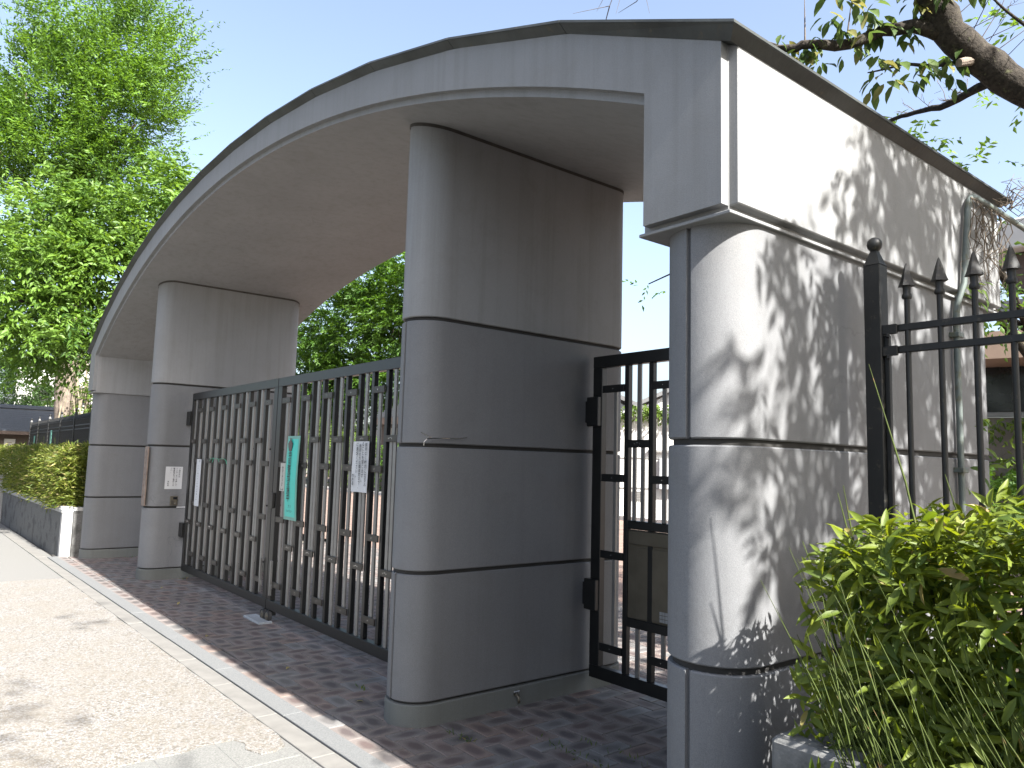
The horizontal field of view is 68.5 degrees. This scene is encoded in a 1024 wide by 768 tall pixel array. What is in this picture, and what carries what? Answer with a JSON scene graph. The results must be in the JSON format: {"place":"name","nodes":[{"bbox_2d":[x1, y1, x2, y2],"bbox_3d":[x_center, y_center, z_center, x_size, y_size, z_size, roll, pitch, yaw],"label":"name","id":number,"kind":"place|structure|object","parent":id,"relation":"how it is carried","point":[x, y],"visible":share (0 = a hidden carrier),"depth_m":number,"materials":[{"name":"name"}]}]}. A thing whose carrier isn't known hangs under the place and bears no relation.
{"place":"outdoors","nodes":[
{"label":"outdoors","id":0,"kind":"place"},
{"bbox_2d":[0,523,321,767],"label":"sidewalk","id":1,"kind":"structure","parent":0,"point":[18,563],"depth_m":9.82,"materials":[{"name":"exposed pebble aggregate"},{"name":"concrete"},{"name":"stone"}]},
{"bbox_2d":[0,578,284,767],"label":"aggregate paving","id":2,"kind":"structure","parent":1,"relation":"on","point":[86,681],"depth_m":4.67,"materials":[{"name":"beige concrete"}]},
{"bbox_2d":[115,741,317,767],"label":"slab bed","id":3,"kind":"object","parent":1,"relation":"on","point":[235,752],"visible":0.64,"depth_m":3.74,"materials":[{"name":"concrete"},{"name":"stone"}]},
{"bbox_2d":[51,542,670,767],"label":"brick paving","id":4,"kind":"structure","parent":0,"point":[320,677],"depth_m":4.83,"materials":[{"name":"brick"}]},
{"bbox_2d":[243,614,271,624],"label":"stone slab","id":5,"kind":"structure","parent":4,"relation":"on","point":[257,619],"depth_m":6.84,"materials":[{"name":"grey stone"}]},
{"bbox_2d":[125,555,663,767],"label":"weeds","id":6,"kind":"object","parent":4,"relation":"on","point":[364,689],"visible":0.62,"depth_m":4.03,"materials":[{"name":"green plant"}]},
{"bbox_2d":[78,18,1010,767],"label":"school gateway","id":7,"kind":"object","parent":4,"relation":"on","point":[490,182],"visible":0.7,"depth_m":4.35,"materials":[{"name":"grey concrete"}]},
{"bbox_2d":[141,446,149,505],"bbox_3d":[-4.417,1.107,9.056,0.020,0.707,0.145,6,-8,-38],"label":"name board","id":8,"kind":"object","parent":7,"relation":"attached to","point":[145,475],"visible":1,"depth_m":9.03,"materials":[{"name":"brown wood"}]},
{"bbox_2d":[164,467,182,488],"bbox_3d":[-4.110,1.140,9.137,0.196,0.269,0.003,6,-8,-38],"label":"notice sheet","id":9,"kind":"object","parent":7,"relation":"attached to","point":[173,477],"visible":1,"depth_m":9.14,"materials":[{"name":"white paper"}]},
{"bbox_2d":[170,496,184,507],"bbox_3d":[-4.055,1.433,9.140,0.193,0.142,0.038,6,-8,-38],"label":"intercom","id":10,"kind":"object","parent":7,"relation":"attached to","point":[173,500],"visible":0.95,"depth_m":9.10,"materials":[{"name":"metal"}]},
{"bbox_2d":[178,378,278,618],"bbox_3d":[-3.108,1.146,8.107,0.091,2.234,2.868,6,-8,-38],"label":"gate leaf","id":11,"kind":"object","parent":7,"relation":"attached to","point":[206,444],"visible":0.99,"depth_m":7.92,"materials":[{"name":"paint"}]},
{"bbox_2d":[194,459,201,505],"bbox_3d":[-3.648,1.142,8.725,0.004,0.540,0.171,6,-8,-38],"label":"notice strip","id":12,"kind":"object","parent":11,"relation":"attached to","point":[197,484],"visible":1,"depth_m":8.72,"materials":[{"name":"white paper"}]},
{"bbox_2d":[264,356,400,662],"bbox_3d":[-1.335,0.966,5.917,0.091,2.234,2.830,6,-8,-38],"label":"gate leaf","id":13,"kind":"object","parent":7,"relation":"attached to","point":[315,530],"visible":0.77,"depth_m":6.00,"materials":[{"name":"paint"}]},
{"bbox_2d":[279,463,285,490],"bbox_3d":[-2.073,0.840,6.792,0.004,0.250,0.115,6,-8,-38],"label":"paper tag","id":14,"kind":"object","parent":13,"relation":"attached to","point":[282,477],"visible":1,"depth_m":6.79,"materials":[{"name":"white paper"}]},
{"bbox_2d":[283,436,300,520],"bbox_3d":[-1.942,0.825,6.616,0.021,0.735,0.270,6,-8,-38],"label":"banner sign","id":15,"kind":"object","parent":13,"relation":"attached to","point":[291,472],"visible":1,"depth_m":6.60,"materials":[{"name":"teal plastic"}]},
{"bbox_2d":[351,441,368,492],"bbox_3d":[-1.148,0.622,5.667,0.016,0.382,0.260,6,-8,-38],"label":"notice sheet","id":16,"kind":"object","parent":13,"relation":"attached to","point":[359,472],"visible":1,"depth_m":5.66,"materials":[{"name":"white paper"}]},
{"bbox_2d":[420,432,466,444],"bbox_3d":[-0.401,0.328,4.439,0.322,0.080,0.017,6,-8,-38],"label":"wire tie","id":17,"kind":"object","parent":7,"relation":"attached to","point":[438,438],"visible":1,"depth_m":4.39,"materials":[{"name":"metal"}]},
{"bbox_2d":[513,690,519,702],"bbox_3d":[0.029,1.925,4.631,0.057,0.066,0.048,0,-6,15],"label":"water tap","id":18,"kind":"object","parent":7,"relation":"attached to","point":[517,696],"visible":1,"depth_m":4.62,"materials":[{"name":"metal"}]},
{"bbox_2d":[582,348,668,701],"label":"side gate","id":19,"kind":"structure","parent":7,"relation":"attached to","point":[643,556],"depth_m":4.82,"materials":[{"name":"metal"}]},
{"bbox_2d":[949,194,1023,645],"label":"conduit","id":20,"kind":"object","parent":7,"relation":"attached to","point":[961,470],"visible":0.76,"depth_m":3.51,"materials":[{"name":"grey metal"}]},
{"bbox_2d":[956,175,1023,494],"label":"dead creeper","id":21,"kind":"object","parent":20,"relation":"hanging from","point":[988,254],"visible":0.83,"depth_m":3.72,"materials":[{"name":"brown plant"}]},
{"bbox_2d":[772,696,1001,767],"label":"planter wall","id":22,"kind":"structure","parent":4,"relation":"on","point":[797,750],"depth_m":1.93,"materials":[{"name":"grey concrete"}]},
{"bbox_2d":[760,364,1023,767],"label":"bamboo hedge","id":23,"kind":"object","parent":22,"relation":"on","point":[968,712],"visible":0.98,"depth_m":1.82,"materials":[{"name":"green plant"}]},
{"bbox_2d":[863,237,1023,688],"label":"iron fence","id":24,"kind":"object","parent":22,"relation":"on","point":[880,350],"visible":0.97,"depth_m":2.68,"materials":[{"name":"metal"}]},
{"bbox_2d":[0,0,1023,459],"label":"sky","id":25,"kind":"structure","parent":0,"point":[276,51],"materials":[{"name":"blue"}]},
{"bbox_2d":[303,474,1021,671],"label":"plaza","id":26,"kind":"structure","parent":0,"point":[620,591],"depth_m":16.63,"materials":[{"name":"brick"}]},
{"bbox_2d":[305,479,380,491],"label":"planting bed","id":27,"kind":"object","parent":26,"relation":"on","point":[328,484],"depth_m":40.35,"materials":[{"name":"soil"}]},
{"bbox_2d":[298,417,376,486],"bbox_3d":[-8.752,3.740,39.357,5.295,4.363,10.004,6,-8,-38],"label":"shrub","id":28,"kind":"object","parent":27,"relation":"on","point":[330,445],"visible":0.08,"depth_m":39.32,"materials":[{"name":"green plant"}]},
{"bbox_2d":[295,270,400,447],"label":"cherry tree","id":29,"kind":"object","parent":27,"relation":"on","point":[323,351],"visible":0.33,"depth_m":44.50,"materials":[{"name":"green plant"}]},
{"bbox_2d":[330,251,404,418],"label":"cherry tree","id":30,"kind":"object","parent":27,"relation":"on","point":[391,270],"visible":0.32,"depth_m":40.96,"materials":[{"name":"green plant"}]},
{"bbox_2d":[369,404,398,490],"bbox_3d":[-4.008,2.812,34.180,3.200,4.215,4.600,6,-8,-38],"label":"timber hut","id":31,"kind":"object","parent":27,"relation":"on","point":[382,434],"visible":0.09,"depth_m":34.55,"materials":[{"name":"beige wood"}]},
{"bbox_2d":[374,436,398,491],"bbox_3d":[-3.960,3.229,31.561,4.361,4.168,7.976,6,-8,-38],"label":"shrub","id":32,"kind":"object","parent":27,"relation":"on","point":[381,460],"visible":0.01,"depth_m":32.31,"materials":[{"name":"green plant"}]},
{"bbox_2d":[305,485,667,523],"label":"white kerb","id":33,"kind":"structure","parent":26,"relation":"on","point":[646,519],"depth_m":20.48,"materials":[{"name":"white concrete"}]},
{"bbox_2d":[618,411,672,518],"bbox_3d":[3.834,2.310,21.171,9.990,3.100,0.639,1,-6,10],"label":"white annex","id":34,"kind":"object","parent":26,"relation":"on","point":[645,432],"visible":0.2,"depth_m":21.10,"materials":[{"name":"white paint"}]},
{"bbox_2d":[621,404,668,427],"bbox_3d":[3.891,0.876,21.150,10.007,0.995,0.856,1,-6,9],"label":"ivy","id":35,"kind":"object","parent":34,"relation":"attached to","point":[646,413],"visible":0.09,"depth_m":21.09,"materials":[{"name":"green plant"}]},
{"bbox_2d":[622,0,1023,361],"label":"young tree","id":36,"kind":"object","parent":26,"relation":"on","point":[1004,326],"visible":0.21,"depth_m":7.06,"materials":[{"name":"green plant"}]},
{"bbox_2d":[984,330,1023,585],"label":"school building","id":37,"kind":"structure","parent":26,"relation":"on","point":[999,389],"depth_m":10.44,"materials":[{"name":"beige concrete"}]},
{"bbox_2d":[986,366,1023,412],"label":"window","id":38,"kind":"structure","parent":37,"relation":"in","point":[999,388],"depth_m":10.56,"materials":[{"name":"black glass"}]},
{"bbox_2d":[988,417,1023,574],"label":"ivy","id":39,"kind":"object","parent":37,"relation":"attached to","point":[1000,439],"visible":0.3,"depth_m":10.15,"materials":[{"name":"green plant"}]},
{"bbox_2d":[989,459,1023,619],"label":"shrub","id":40,"kind":"object","parent":26,"relation":"on","point":[999,482],"visible":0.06,"depth_m":7.53,"materials":[{"name":"green plant"}]},
{"bbox_2d":[997,217,1023,311],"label":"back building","id":41,"kind":"structure","parent":0,"point":[1017,235],"depth_m":14.61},
{"label":"ground","id":42,"kind":"structure","parent":0,"visible":0},
{"bbox_2d":[0,404,53,471],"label":"slate hut","id":43,"kind":"object","parent":42,"relation":"on","point":[15,420],"visible":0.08,"depth_m":23.58,"materials":[{"name":"grey stone"}]},
{"bbox_2d":[0,475,82,556],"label":"planter wall","id":44,"kind":"structure","parent":42,"relation":"on","point":[56,531],"depth_m":11.70,"materials":[{"name":"stone"},{"name":"concrete"}]},
{"bbox_2d":[0,438,89,511],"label":"bamboo hedge","id":45,"kind":"object","parent":44,"relation":"on","point":[48,481],"visible":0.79,"depth_m":11.75,"materials":[{"name":"green plant"}]},
{"bbox_2d":[28,409,91,490],"bbox_3d":[-9.685,1.553,16.348,0.062,1.977,12.722,6,-8,-38],"label":"iron fence","id":46,"kind":"object","parent":44,"relation":"on","point":[75,427],"visible":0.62,"depth_m":17.03,"materials":[{"name":"metal"}]},
{"bbox_2d":[0,338,82,411],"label":"evergreen tree","id":47,"kind":"object","parent":42,"relation":"on","point":[35,399],"visible":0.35,"depth_m":27.88,"materials":[{"name":"green plant"}]},
{"bbox_2d":[4,356,91,412],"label":"white house","id":48,"kind":"structure","parent":42,"relation":"on","point":[20,391],"depth_m":41.96,"materials":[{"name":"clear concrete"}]},
{"bbox_2d":[33,383,53,404],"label":"window","id":49,"kind":"structure","parent":48,"relation":"in","point":[40,383],"depth_m":41.89,"materials":[{"name":"glass"}]},
{"bbox_2d":[58,356,92,417],"bbox_3d":[-10.545,1.027,19.800,2.518,4.502,2.439,6,-8,-38],"label":"trunk","id":50,"kind":"object","parent":42,"relation":"on","point":[81,399],"visible":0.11,"depth_m":19.31,"materials":[{"name":"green plant"}]},
{"bbox_2d":[0,148,200,404],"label":"cherry tree","id":51,"kind":"object","parent":42,"relation":"on","point":[70,254],"visible":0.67,"depth_m":11.94,"materials":[{"name":"green plant"}]},
{"bbox_2d":[0,0,231,418],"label":"zelkova tree","id":52,"kind":"object","parent":42,"relation":"on","point":[84,134],"visible":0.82,"depth_m":17.84,"materials":[{"name":"green plant"}]},
{"bbox_2d":[0,526,390,767],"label":"kerb","id":53,"kind":"structure","parent":42,"relation":"on","point":[317,742],"depth_m":4.94,"materials":[{"name":"grey concrete"}]},
{"bbox_2d":[621,395,647,410],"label":"gable house","id":54,"kind":"structure","parent":42,"relation":"on","point":[623,402],"depth_m":26.09,"materials":[{"name":"white paint"}]},
{"bbox_2d":[642,388,668,410],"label":"gable house","id":55,"kind":"structure","parent":42,"relation":"on","point":[659,399],"depth_m":28.07,"materials":[{"name":"white paint"}]},
{"bbox_2d":[573,0,1023,121],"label":"cherry tree","id":56,"kind":"object","parent":42,"relation":"on","point":[967,50],"visible":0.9,"depth_m":4.25,"materials":[{"name":"green plant"}]}
]}

